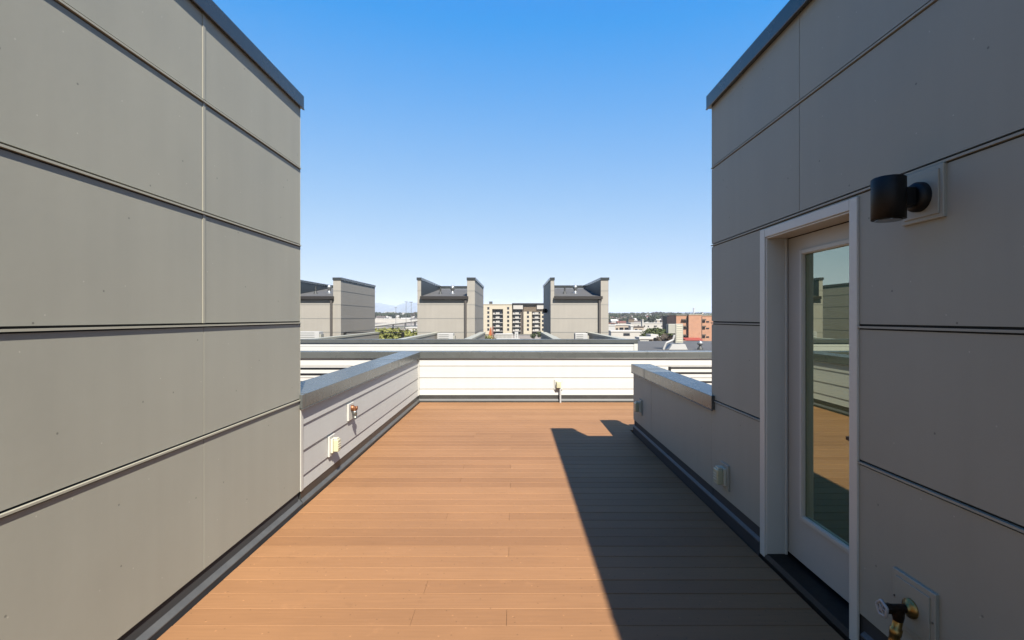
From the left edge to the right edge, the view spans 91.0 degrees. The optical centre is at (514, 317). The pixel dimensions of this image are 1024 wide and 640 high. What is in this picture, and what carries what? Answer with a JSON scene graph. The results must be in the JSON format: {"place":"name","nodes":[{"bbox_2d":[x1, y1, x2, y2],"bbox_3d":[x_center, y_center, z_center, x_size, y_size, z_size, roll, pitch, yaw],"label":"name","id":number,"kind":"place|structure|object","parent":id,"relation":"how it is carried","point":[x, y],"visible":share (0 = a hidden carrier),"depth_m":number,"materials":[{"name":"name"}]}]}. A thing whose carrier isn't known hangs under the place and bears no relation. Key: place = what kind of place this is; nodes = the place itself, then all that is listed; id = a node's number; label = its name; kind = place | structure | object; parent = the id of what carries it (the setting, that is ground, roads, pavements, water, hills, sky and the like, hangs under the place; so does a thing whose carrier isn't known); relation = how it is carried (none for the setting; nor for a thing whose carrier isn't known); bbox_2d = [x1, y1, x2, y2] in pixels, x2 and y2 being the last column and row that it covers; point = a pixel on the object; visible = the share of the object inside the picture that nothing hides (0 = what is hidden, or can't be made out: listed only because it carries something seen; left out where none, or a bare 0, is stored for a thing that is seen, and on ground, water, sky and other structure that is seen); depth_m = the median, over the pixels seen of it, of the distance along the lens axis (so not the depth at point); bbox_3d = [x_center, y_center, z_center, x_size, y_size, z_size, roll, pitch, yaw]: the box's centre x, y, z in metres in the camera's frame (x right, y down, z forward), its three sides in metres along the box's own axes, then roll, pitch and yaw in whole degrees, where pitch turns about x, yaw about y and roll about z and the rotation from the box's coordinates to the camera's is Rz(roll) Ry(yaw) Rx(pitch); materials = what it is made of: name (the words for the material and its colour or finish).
{"place":"outdoors","nodes":[
{"label":"outdoors","id":0,"kind":"place"},
{"bbox_2d":[375,301,416,312],"bbox_3d":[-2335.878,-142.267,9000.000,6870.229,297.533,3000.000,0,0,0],"label":"mountains","id":1,"kind":"structure","parent":0,"point":[409,307],"depth_m":8458.51,"materials":[{"name":"blue"}]},
{"bbox_2d":[489,326,492,337],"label":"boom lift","id":2,"kind":"object","parent":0,"point":[491,332],"visible":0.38,"depth_m":150.00,"materials":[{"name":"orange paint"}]},
{"bbox_2d":[157,402,843,639],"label":"deck floor","id":3,"kind":"structure","parent":0,"point":[595,521],"depth_m":3.21,"materials":[{"name":"brown wood"}]},
{"bbox_2d":[213,0,788,313],"label":"sky","id":4,"kind":"structure","parent":0,"point":[512,146],"materials":[{"name":"blue"}]},
{"bbox_2d":[375,321,654,338],"bbox_3d":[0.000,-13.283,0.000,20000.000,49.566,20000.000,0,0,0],"label":"ground","id":5,"kind":"structure","parent":0,"point":[520,336],"depth_m":550.53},
{"bbox_2d":[375,327,400,338],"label":"tree","id":6,"kind":"object","parent":5,"relation":"on","point":[382,330],"visible":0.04,"depth_m":94.91,"materials":[{"name":"green plant"}]},
{"bbox_2d":[375,318,416,322],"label":"warehouse","id":7,"kind":"structure","parent":5,"relation":"on","point":[383,320],"depth_m":800.00,"materials":[{"name":"white"}]},
{"bbox_2d":[375,319,416,328],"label":"overpass","id":8,"kind":"object","parent":5,"relation":"on","point":[398,322],"visible":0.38,"depth_m":481.83,"materials":[{"name":"concrete"}]},
{"bbox_2d":[376,327,416,336],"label":"tree","id":9,"kind":"object","parent":5,"relation":"on","point":[413,331],"visible":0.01,"depth_m":103.85,"materials":[{"name":"green plant"}]},
{"bbox_2d":[377,329,416,338],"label":"tree","id":10,"kind":"object","parent":5,"relation":"on","point":[406,332],"visible":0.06,"depth_m":90.60,"materials":[{"name":"green plant"}]},
{"bbox_2d":[405,327,416,330],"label":"building","id":11,"kind":"structure","parent":5,"relation":"on","point":[410,328],"depth_m":300.00,"materials":[{"name":"white"}]},
{"bbox_2d":[485,334,495,338],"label":"tree","id":12,"kind":"object","parent":5,"relation":"on","point":[488,337],"visible":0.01,"depth_m":128.66,"materials":[{"name":"yellow plant"}]},
{"bbox_2d":[495,333,519,338],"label":"hall","id":13,"kind":"structure","parent":5,"relation":"on","point":[504,335],"depth_m":231.90,"materials":[{"name":"grey"}]},
{"bbox_2d":[483,301,542,333],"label":"apartment block","id":14,"kind":"structure","parent":5,"relation":"on","point":[522,318],"depth_m":347.50,"materials":[{"name":"grey concrete"}]},
{"bbox_2d":[609,325,615,329],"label":"building","id":15,"kind":"structure","parent":5,"relation":"on","point":[611,327],"depth_m":262.00,"materials":[{"name":"white paint"}]},
{"bbox_2d":[611,324,631,329],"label":"building","id":16,"kind":"structure","parent":5,"relation":"on","point":[621,326],"depth_m":265.00,"materials":[{"name":"white concrete"}]},
{"bbox_2d":[609,330,644,338],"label":"building","id":17,"kind":"structure","parent":5,"relation":"on","point":[629,334],"depth_m":215.00,"materials":[{"name":"white"}]},
{"bbox_2d":[626,319,633,323],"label":"building","id":18,"kind":"structure","parent":5,"relation":"on","point":[629,320],"depth_m":560.00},
{"bbox_2d":[633,326,643,329],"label":"building","id":19,"kind":"structure","parent":5,"relation":"on","point":[638,327],"depth_m":258.00,"materials":[{"name":"white concrete"}]},
{"bbox_2d":[627,323,661,329],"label":"building","id":20,"kind":"structure","parent":5,"relation":"on","point":[652,325],"depth_m":330.00,"materials":[{"name":"white concrete"}]},
{"bbox_2d":[635,336,660,340],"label":"building","id":21,"kind":"structure","parent":5,"relation":"on","point":[643,338],"depth_m":120.00,"materials":[{"name":"concrete"}]},
{"bbox_2d":[639,329,659,335],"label":"tree","id":22,"kind":"object","parent":5,"relation":"on","point":[652,331],"visible":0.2,"depth_m":148.84,"materials":[{"name":"green plant"}]},
{"bbox_2d":[647,316,655,322],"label":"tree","id":23,"kind":"object","parent":5,"relation":"on","point":[651,319],"visible":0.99,"depth_m":626.49,"materials":[{"name":"green plant"}]},
{"bbox_2d":[609,312,711,314],"bbox_3d":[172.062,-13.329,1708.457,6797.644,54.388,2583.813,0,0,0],"label":"distant woods","id":24,"kind":"object","parent":5,"relation":"on","point":[681,313],"visible":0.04,"depth_m":1564.27,"materials":[{"name":"green plant"}]},
{"bbox_2d":[649,333,672,340],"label":"tree","id":25,"kind":"object","parent":5,"relation":"on","point":[664,337],"visible":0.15,"depth_m":108.50,"materials":[{"name":"green plant"}]},
{"bbox_2d":[662,316,668,328],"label":"dark block","id":26,"kind":"structure","parent":5,"relation":"on","point":[664,320],"depth_m":222.76,"materials":[{"name":"grey"}]},
{"bbox_2d":[659,329,672,335],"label":"tree","id":27,"kind":"object","parent":5,"relation":"on","point":[662,331],"visible":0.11,"depth_m":149.21,"materials":[{"name":"green plant"}]},
{"bbox_2d":[667,313,712,340],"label":"brick block","id":28,"kind":"structure","parent":5,"relation":"on","point":[697,327],"depth_m":206.37,"materials":[{"name":"orange brick"}]},
{"bbox_3d":[-8.290,6.510,21.710,23.420,9.980,15.580,0,0,0],"label":"townhouse","id":29,"kind":"object","parent":5,"relation":"on","visible":0},
{"bbox_2d":[300,331,323,338],"bbox_3d":[-8.270,1.045,20.422,0.960,0.950,0.456,0,0,0],"label":"air conditioner","id":30,"kind":"object","parent":29,"relation":"on","point":[310,334],"visible":0.24,"depth_m":20.20,"materials":[{"name":"white paint"}]},
{"bbox_2d":[300,277,375,336],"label":"stair tower","id":31,"kind":"structure","parent":29,"relation":"on","point":[340,306],"depth_m":22.57,"materials":[{"name":"grey"}]},
{"bbox_2d":[311,332,378,338],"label":"divider wall","id":32,"kind":"structure","parent":29,"relation":"on","point":[372,335],"depth_m":18.90,"materials":[{"name":"paint"}]},
{"bbox_2d":[344,332,403,337],"bbox_3d":[-6.260,1.090,22.400,2.680,0.860,0.100,0,0,0],"label":"guard rail","id":33,"kind":"object","parent":29,"relation":"on","point":[345,333],"visible":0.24,"depth_m":22.38,"materials":[{"name":"black metal"}]},
{"bbox_2d":[399,332,439,338],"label":"divider wall","id":34,"kind":"structure","parent":29,"relation":"on","point":[432,335],"depth_m":18.57,"materials":[{"name":"paint"}]},
{"bbox_2d":[437,333,455,338],"bbox_3d":[-2.795,1.085,20.722,0.710,0.870,0.456,0,0,0],"label":"air conditioner","id":35,"kind":"object","parent":29,"relation":"on","point":[446,336],"visible":0.41,"depth_m":20.50,"materials":[{"name":"white paint"}]},
{"bbox_2d":[417,277,483,338],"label":"stair tower","id":36,"kind":"structure","parent":29,"relation":"on","point":[457,311],"depth_m":22.10,"materials":[{"name":"grey paint"}]},
{"bbox_2d":[300,339,637,350],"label":"parapet wall","id":37,"kind":"structure","parent":29,"relation":"on","point":[468,344],"depth_m":13.90,"materials":[{"name":"white"}]},
{"bbox_2d":[465,332,485,338],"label":"divider wall","id":38,"kind":"structure","parent":29,"relation":"on","point":[480,335],"depth_m":18.37,"materials":[{"name":"paint"}]},
{"bbox_2d":[541,332,559,338],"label":"divider wall","id":39,"kind":"structure","parent":29,"relation":"on","point":[545,335],"depth_m":18.28,"materials":[{"name":"paint"}]},
{"bbox_2d":[543,277,608,338],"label":"stair tower","id":40,"kind":"structure","parent":29,"relation":"on","point":[569,311],"depth_m":22.10,"materials":[{"name":"grey"}]},
{"bbox_2d":[574,333,588,338],"bbox_3d":[2.730,1.080,20.522,0.560,0.880,0.456,0,0,0],"label":"air conditioner","id":41,"kind":"object","parent":29,"relation":"on","point":[581,336],"visible":0.34,"depth_m":20.30,"materials":[{"name":"white paint"}]},
{"bbox_2d":[586,332,625,338],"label":"divider wall","id":42,"kind":"structure","parent":29,"relation":"on","point":[592,335],"depth_m":18.62,"materials":[{"name":"paint"}]},
{"bbox_3d":[-2.000,6.550,1.585,22.000,9.900,15.170,0,0,0],"label":"townhouse","id":43,"kind":"object","parent":5,"relation":"on","visible":0},
{"bbox_2d":[0,0,304,639],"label":"stair tower","id":44,"kind":"structure","parent":43,"relation":"on","point":[150,245],"depth_m":2.27,"materials":[{"name":"grey paint"}]},
{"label":"roof membrane","id":45,"kind":"structure","parent":43,"relation":"on","visible":0},
{"bbox_2d":[298,352,419,506],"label":"parapet wall","id":46,"kind":"structure","parent":45,"relation":"on","point":[382,393],"depth_m":5.18,"materials":[{"name":"white"}]},
{"bbox_2d":[328,433,340,456],"bbox_3d":[-1.650,1.175,4.630,0.084,0.185,0.145,0,0,0],"label":"outlet box","id":47,"kind":"object","parent":46,"relation":"attached to","point":[334,444],"visible":1,"depth_m":4.59,"materials":[{"name":"white plastic"}]},
{"bbox_2d":[347,402,357,420],"bbox_3d":[-1.654,0.965,5.170,0.080,0.170,0.170,0,0,0],"label":"hose tap","id":48,"kind":"object","parent":46,"relation":"attached to","point":[352,409],"visible":1,"depth_m":5.15,"materials":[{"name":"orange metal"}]},
{"bbox_2d":[631,364,715,508],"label":"parapet wall","id":49,"kind":"structure","parent":45,"relation":"on","point":[672,428],"depth_m":4.79,"materials":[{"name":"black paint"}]},
{"bbox_2d":[634,399,641,415],"bbox_3d":[1.513,1.100,6.180,0.084,0.185,0.145,0,0,0],"label":"outlet box","id":50,"kind":"object","parent":49,"relation":"attached to","point":[638,406],"visible":1,"depth_m":6.14,"materials":[{"name":"paint"}]},
{"bbox_2d":[706,0,1023,639],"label":"stair tower","id":51,"kind":"structure","parent":45,"relation":"on","point":[868,411],"depth_m":2.18,"materials":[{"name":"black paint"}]},
{"bbox_2d":[713,461,729,491],"bbox_3d":[1.513,1.165,3.700,0.084,0.185,0.145,0,0,0],"label":"outlet box","id":52,"kind":"object","parent":51,"relation":"attached to","point":[721,474],"visible":1,"depth_m":3.66,"materials":[{"name":"paint"}]},
{"bbox_2d":[788,222,848,602],"bbox_3d":[1.672,0.478,2.713,0.108,1.916,0.757,0,0,0],"label":"door","id":53,"kind":"structure","parent":51,"relation":"in","point":[818,261],"depth_m":2.79,"materials":[{"name":"paint"}]},
{"bbox_2d":[875,567,938,639],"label":"hose tap","id":54,"kind":"object","parent":51,"relation":"attached to","point":[913,609],"visible":1,"depth_m":1.93,"materials":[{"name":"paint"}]},
{"bbox_2d":[870,162,946,225],"bbox_3d":[1.459,-0.460,1.905,0.198,0.196,0.196,0,0,0],"label":"wall lamp","id":55,"kind":"object","parent":51,"relation":"attached to","point":[916,197],"visible":1,"depth_m":1.86,"materials":[{"name":"metal"}]},
{"bbox_2d":[638,341,711,350],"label":"flat roof building","id":56,"kind":"structure","parent":0,"point":[659,345],"depth_m":26.83,"materials":[{"name":"grey"}]},
{"bbox_2d":[663,324,687,349],"bbox_3d":[7.721,0.937,24.475,1.190,1.255,0.650,0,0,0],"label":"roof exhaust","id":57,"kind":"object","parent":56,"relation":"on","point":[676,330],"visible":1,"depth_m":24.30,"materials":[{"name":"beige metal"}]},
{"bbox_2d":[697,341,702,349],"bbox_3d":[8.966,1.337,24.300,0.280,0.417,0.280,0,0,0],"label":"roof vent","id":58,"kind":"object","parent":56,"relation":"on","point":[700,343],"visible":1,"depth_m":24.20,"materials":[{"name":"grey metal"}]},
{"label":"neighbour roof membrane","id":59,"kind":"structure","parent":0,"visible":0},
{"bbox_2d":[300,351,711,401],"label":"parapet wall","id":60,"kind":"structure","parent":59,"relation":"on","point":[510,376],"depth_m":8.90,"materials":[{"name":"white"}]},
{"bbox_2d":[554,379,562,402],"bbox_3d":[0.775,1.296,8.860,0.145,0.408,0.084,0,0,0],"label":"outlet box","id":61,"kind":"object","parent":60,"relation":"attached to","point":[558,384],"visible":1,"depth_m":8.85,"materials":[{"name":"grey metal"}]},
{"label":"neighbour deck floor","id":62,"kind":"structure","parent":0,"visible":0},
{"bbox_2d":[300,368,343,381],"bbox_3d":[-4.225,1.135,7.700,3.990,0.742,0.033,0,0,0],"label":"guard rail","id":63,"kind":"object","parent":62,"relation":"on","point":[310,374],"depth_m":7.68,"materials":[{"name":"black"}]},
{"bbox_2d":[668,367,711,382],"bbox_3d":[3.510,1.170,8.500,1.820,0.672,0.033,0,0,0],"label":"guard rail","id":64,"kind":"object","parent":62,"relation":"on","point":[669,368],"visible":0.1,"depth_m":8.48,"materials":[{"name":"black"}]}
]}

